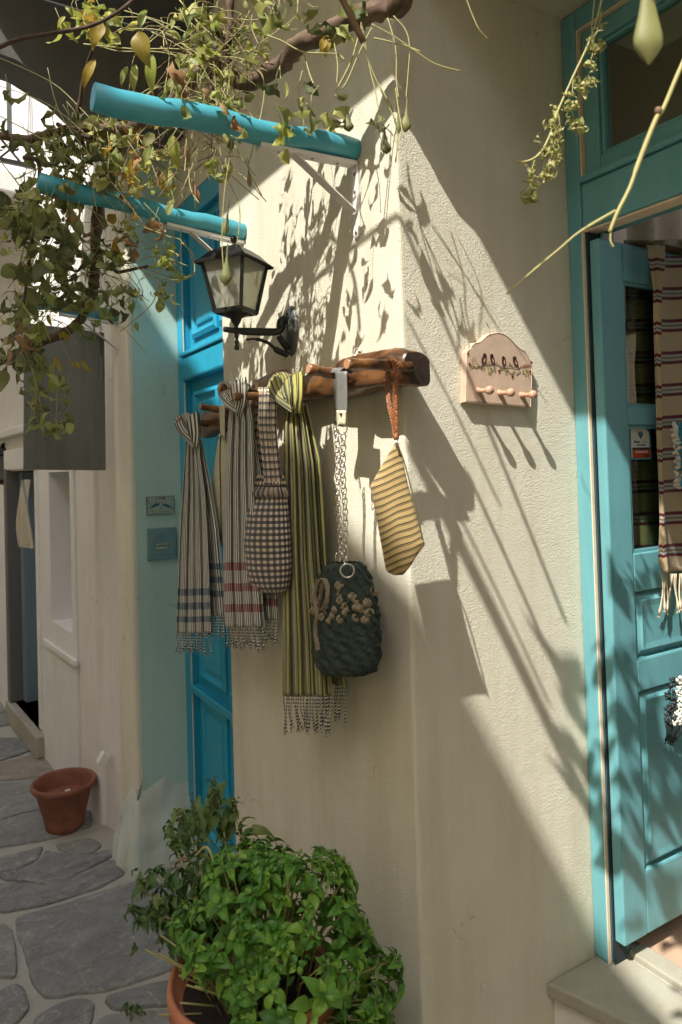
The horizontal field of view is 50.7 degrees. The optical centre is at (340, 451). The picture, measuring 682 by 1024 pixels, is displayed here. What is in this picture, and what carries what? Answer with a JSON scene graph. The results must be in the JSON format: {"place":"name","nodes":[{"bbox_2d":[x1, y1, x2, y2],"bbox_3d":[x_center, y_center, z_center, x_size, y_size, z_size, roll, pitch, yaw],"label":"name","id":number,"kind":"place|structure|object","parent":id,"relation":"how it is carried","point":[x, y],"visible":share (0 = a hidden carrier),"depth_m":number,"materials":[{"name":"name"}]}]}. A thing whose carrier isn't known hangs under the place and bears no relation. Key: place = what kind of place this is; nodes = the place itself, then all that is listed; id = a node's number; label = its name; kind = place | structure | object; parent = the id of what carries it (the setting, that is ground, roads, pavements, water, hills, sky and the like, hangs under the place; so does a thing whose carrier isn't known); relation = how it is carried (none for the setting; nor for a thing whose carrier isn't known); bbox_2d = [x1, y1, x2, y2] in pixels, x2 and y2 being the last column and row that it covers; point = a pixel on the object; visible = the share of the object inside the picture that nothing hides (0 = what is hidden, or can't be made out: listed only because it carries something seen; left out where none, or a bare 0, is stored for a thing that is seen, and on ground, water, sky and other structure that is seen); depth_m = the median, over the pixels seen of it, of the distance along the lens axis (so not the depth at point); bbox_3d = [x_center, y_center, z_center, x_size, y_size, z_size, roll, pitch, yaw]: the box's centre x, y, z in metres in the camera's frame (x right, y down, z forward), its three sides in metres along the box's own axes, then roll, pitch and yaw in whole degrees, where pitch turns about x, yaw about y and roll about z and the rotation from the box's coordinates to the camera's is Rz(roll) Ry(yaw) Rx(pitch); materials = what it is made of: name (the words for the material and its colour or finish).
{"place":"outdoors","nodes":[
{"label":"outdoors","id":0,"kind":"place"},
{"bbox_2d":[0,702,236,1023],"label":"street paving","id":1,"kind":"structure","parent":0,"point":[68,938],"depth_m":2.79,"materials":[{"name":"grey stone"}]},
{"bbox_2d":[30,767,96,834],"bbox_3d":[-1.373,1.744,3.573,0.310,0.234,0.310,-1,-1,-31],"label":"terracotta pot","id":2,"kind":"object","parent":1,"relation":"on","point":[62,796],"visible":1,"depth_m":3.51,"materials":[{"name":"orange ceramic"}]},
{"bbox_2d":[0,80,193,873],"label":"neighbour house","id":3,"kind":"structure","parent":1,"relation":"on","point":[92,670],"depth_m":3.54,"materials":[{"name":"white paint"}]},
{"bbox_2d":[0,442,5,484],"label":"wall lantern","id":4,"kind":"object","parent":3,"relation":"attached to","point":[2,448],"depth_m":5.25,"materials":[{"name":"black metal"}]},
{"bbox_2d":[0,82,35,243],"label":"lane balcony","id":5,"kind":"structure","parent":3,"relation":"attached to","point":[9,185],"depth_m":4.36,"materials":[{"name":"white paint"}]},
{"bbox_2d":[16,480,34,548],"bbox_3d":[-2.049,0.399,4.667,0.041,0.440,0.360,-1,-1,-36],"label":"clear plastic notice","id":6,"kind":"object","parent":3,"relation":"attached to","point":[24,492],"visible":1,"depth_m":4.63,"materials":[{"name":"plastic"}]},
{"bbox_2d":[19,472,37,702],"bbox_3d":[-2.207,0.954,5.155,0.140,1.620,0.095,-1,-1,-36],"label":"door leaf","id":7,"kind":"structure","parent":3,"relation":"in","point":[29,657],"depth_m":5.10,"materials":[{"name":"grey paint"}]},
{"bbox_2d":[14,297,118,349],"bbox_3d":[-1.226,-0.554,3.250,0.454,0.288,0.057,-1,-1,-31],"label":"pergola pole","id":8,"kind":"object","parent":3,"relation":"attached to","point":[70,314],"visible":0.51,"depth_m":3.29,"materials":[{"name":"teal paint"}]},
{"bbox_2d":[23,320,105,469],"bbox_3d":[-1.244,-0.274,3.245,0.358,0.724,0.032,-1,-1,-31],"label":"hanging board","id":9,"kind":"object","parent":8,"relation":"hanging from","point":[82,446],"visible":0.76,"depth_m":3.26,"materials":[{"name":"grey paint"}]},
{"bbox_2d":[146,496,173,514],"bbox_3d":[-0.832,0.245,3.317,0.129,0.082,0.010,-1,-1,-31],"label":"glazed tile plaque","id":10,"kind":"object","parent":3,"relation":"attached to","point":[160,505],"visible":1,"depth_m":3.31,"materials":[{"name":"ceramic"}]},
{"bbox_2d":[146,527,176,560],"bbox_3d":[-0.823,0.421,3.309,0.137,0.145,0.021,-1,-1,-31],"label":"door intercom","id":11,"kind":"object","parent":3,"relation":"attached to","point":[161,544],"depth_m":3.30,"materials":[{"name":"teal metal"}]},
{"bbox_2d":[121,1001,145,1021],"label":"fallen leaves","id":12,"kind":"object","parent":1,"relation":"on","point":[136,1007],"visible":0.98,"depth_m":2.32,"materials":[{"name":"green plant"}]},
{"bbox_2d":[123,776,276,971],"bbox_3d":[-0.320,0.957,1.623,0.336,0.372,0.292,-1,-1,-31],"label":"ragged weed","id":13,"kind":"object","parent":1,"relation":"on","point":[210,815],"visible":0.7,"depth_m":1.64,"materials":[{"name":"green plant"}]},
{"bbox_2d":[145,835,404,1023],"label":"potted basil","id":14,"kind":"object","parent":1,"relation":"on","point":[287,966],"visible":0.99,"depth_m":1.42,"materials":[{"name":"green plant"}]},
{"bbox_2d":[50,0,681,1023],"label":"shop building","id":15,"kind":"structure","parent":1,"relation":"on","point":[436,792],"depth_m":1.79,"materials":[{"name":"beige paint"}]},
{"bbox_2d":[0,0,185,148],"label":"lane archway","id":16,"kind":"object","parent":15,"relation":"attached to","point":[63,59],"visible":0.43,"depth_m":2.98,"materials":[{"name":"grey paint"}]},
{"bbox_2d":[36,172,246,298],"bbox_3d":[-0.591,-0.651,2.213,0.643,0.302,0.057,-1,-1,-31],"label":"pergola pole","id":17,"kind":"object","parent":15,"relation":"attached to","point":[194,225],"visible":0.75,"depth_m":2.22,"materials":[{"name":"teal paint"}]},
{"bbox_2d":[0,0,461,439],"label":"trellis vine","id":18,"kind":"object","parent":17,"relation":"attached to","point":[108,144],"visible":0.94,"depth_m":1.90,"materials":[{"name":"green plant"}]},
{"bbox_2d":[466,0,487,38],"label":"hanging shoot","id":19,"kind":"object","parent":18,"relation":"hanging from","point":[474,18],"visible":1,"depth_m":1.30,"materials":[{"name":"plant"}]},
{"bbox_2d":[516,0,607,205],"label":"hanging shoot","id":20,"kind":"object","parent":18,"relation":"hanging from","point":[578,126],"visible":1,"depth_m":1.30,"materials":[{"name":"plant"}]},
{"bbox_2d":[506,60,681,294],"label":"hanging shoot","id":21,"kind":"object","parent":18,"relation":"hanging from","point":[658,111],"visible":1,"depth_m":0.95,"materials":[{"name":"plant"}]},
{"bbox_2d":[633,0,662,64],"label":"velvety seed pod","id":22,"kind":"object","parent":18,"relation":"hanging from","point":[648,40],"visible":1,"depth_m":0.71,"materials":[{"name":"plant"}]},
{"bbox_2d":[169,169,235,890],"bbox_3d":[-0.534,0.343,2.983,0.200,2.992,0.883,-1,-1,-31],"label":"house door","id":23,"kind":"structure","parent":15,"relation":"attached to","point":[208,675],"depth_m":3.16,"materials":[{"name":"teal paint"}]},
{"bbox_2d":[191,371,235,882],"bbox_3d":[-0.476,0.743,2.985,0.070,2.159,0.740,-1,-1,-31],"label":"door leaf","id":24,"kind":"structure","parent":23,"relation":"in","point":[213,689],"depth_m":3.09,"materials":[{"name":"teal paint"}]},
{"bbox_2d":[90,82,360,238],"bbox_3d":[-0.231,-0.649,1.623,0.636,0.251,0.057,-1,-1,-31],"label":"pergola pole","id":25,"kind":"object","parent":15,"relation":"attached to","point":[331,148],"visible":0.94,"depth_m":1.61,"materials":[{"name":"teal paint"}]},
{"bbox_2d":[194,235,297,357],"bbox_3d":[-0.252,-0.438,2.035,0.216,0.334,0.246,-2,-1,23],"label":"wall lantern","id":26,"kind":"object","parent":15,"relation":"attached to","point":[242,260],"depth_m":2.02,"materials":[{"name":"black metal"}]},
{"bbox_2d":[177,345,429,437],"bbox_3d":[-0.237,-0.157,2.041,0.219,0.181,1.337,-1,-1,-31],"label":"driftwood rack","id":27,"kind":"object","parent":15,"relation":"attached to","point":[367,375],"visible":0.63,"depth_m":1.65,"materials":[{"name":"wood"}]},
{"bbox_2d":[174,411,224,655],"bbox_3d":[-0.483,0.289,2.407,0.085,0.850,0.427,-1,-1,-31],"label":"striped scarf","id":28,"kind":"object","parent":27,"relation":"hanging from","point":[200,599],"visible":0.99,"depth_m":2.35,"materials":[{"name":"beige fabric"}]},
{"bbox_2d":[212,405,225,546],"bbox_3d":[-0.393,0.079,2.338,0.034,0.459,0.165,-1,-1,-22],"label":"scarf","id":29,"kind":"object","parent":27,"relation":"hanging from","point":[218,478],"visible":0.65,"depth_m":2.30,"materials":[{"name":"fabric"}]},
{"bbox_2d":[217,377,278,652],"bbox_3d":[-0.277,0.187,2.079,0.093,0.813,0.326,-1,-1,-31],"label":"striped scarf","id":30,"kind":"object","parent":27,"relation":"hanging from","point":[246,604],"visible":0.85,"depth_m":2.08,"materials":[{"name":"fabric"}]},
{"bbox_2d":[244,387,292,594],"bbox_3d":[-0.206,0.105,1.966,0.064,0.576,0.301,-1,-1,-31],"label":"checked shoulder bag","id":31,"kind":"object","parent":27,"relation":"hanging from","point":[268,546],"visible":0.98,"depth_m":1.90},
{"bbox_2d":[267,371,346,736],"bbox_3d":[-0.100,0.266,1.864,0.119,0.970,0.262,-1,-1,-31],"label":"striped scarf","id":32,"kind":"object","parent":27,"relation":"hanging from","point":[303,675],"visible":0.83,"depth_m":1.83,"materials":[{"name":"fabric"}]},
{"bbox_2d":[309,368,381,677],"bbox_3d":[-0.006,0.175,1.715,0.105,0.741,0.344,-1,-1,-27],"label":"crochet bucket bag","id":33,"kind":"object","parent":27,"relation":"hanging from","point":[346,631],"visible":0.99,"depth_m":1.63,"materials":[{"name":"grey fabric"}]},
{"bbox_2d":[370,359,424,574],"bbox_3d":[0.113,0.031,1.478,0.103,0.444,0.048,-2,-1,18],"label":"striped pouch","id":34,"kind":"object","parent":27,"relation":"hanging from","point":[401,535],"visible":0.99,"depth_m":1.47,"materials":[{"name":"fabric"}]},
{"bbox_2d":[460,322,536,407],"bbox_3d":[0.396,-0.213,1.750,0.230,0.205,0.065,-1,-1,-31],"label":"bird peg plaque","id":35,"kind":"object","parent":15,"relation":"attached to","point":[496,369],"visible":1,"depth_m":1.75,"materials":[{"name":"beige wood"}]},
{"bbox_2d":[561,0,681,964],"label":"shop doorway","id":36,"kind":"structure","parent":15,"relation":"attached to","point":[632,642],"depth_m":1.88,"materials":[{"name":"teal paint"}]},
{"bbox_2d":[590,238,681,945],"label":"door leaf","id":37,"kind":"structure","parent":36,"relation":"in","point":[643,650],"depth_m":1.88,"materials":[{"name":"teal paint"}]},
{"bbox_2d":[630,429,650,459],"bbox_3d":[0.808,-0.022,1.942,0.086,0.086,0.002,-1,-1,-31],"label":"guide sticker","id":38,"kind":"object","parent":37,"relation":"attached to","point":[640,444],"visible":1,"depth_m":1.94,"materials":[{"name":"white paper"}]},
{"bbox_2d":[664,676,681,745],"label":"crochet shawl","id":39,"kind":"object","parent":37,"relation":"hanging from","point":[672,721],"visible":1,"depth_m":1.90,"materials":[{"name":"white fabric"}]},
{"bbox_2d":[624,239,681,618],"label":"striped throw","id":40,"kind":"object","parent":36,"relation":"hanging from","point":[654,330],"visible":0.88,"depth_m":1.98,"materials":[{"name":"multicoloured fabric"}]},
{"bbox_2d":[670,421,681,488],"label":"crochet garland","id":41,"kind":"object","parent":36,"relation":"attached to","point":[676,433],"visible":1,"depth_m":1.92},
{"bbox_2d":[626,208,681,239],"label":"wall","id":42,"kind":"structure","parent":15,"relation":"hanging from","point":[667,226],"depth_m":2.83,"materials":[{"name":"white paint"}]},
{"bbox_2d":[548,943,681,1023],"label":"door step","id":43,"kind":"object","parent":1,"relation":"on","point":[599,990],"depth_m":1.77,"materials":[{"name":"concrete"}]},
{"bbox_2d":[627,914,681,992],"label":"indoor floor","id":44,"kind":"structure","parent":0,"point":[664,940],"depth_m":1.93,"materials":[{"name":"beige tile"}]},
{"bbox_2d":[625,322,631,483],"bbox_3d":[1.188,0.202,2.983,0.680,2.250,0.320,-1,-1,-31],"label":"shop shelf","id":45,"kind":"object","parent":44,"relation":"on","point":[626,347],"visible":0.06,"depth_m":2.80,"materials":[{"name":"brown wood"}]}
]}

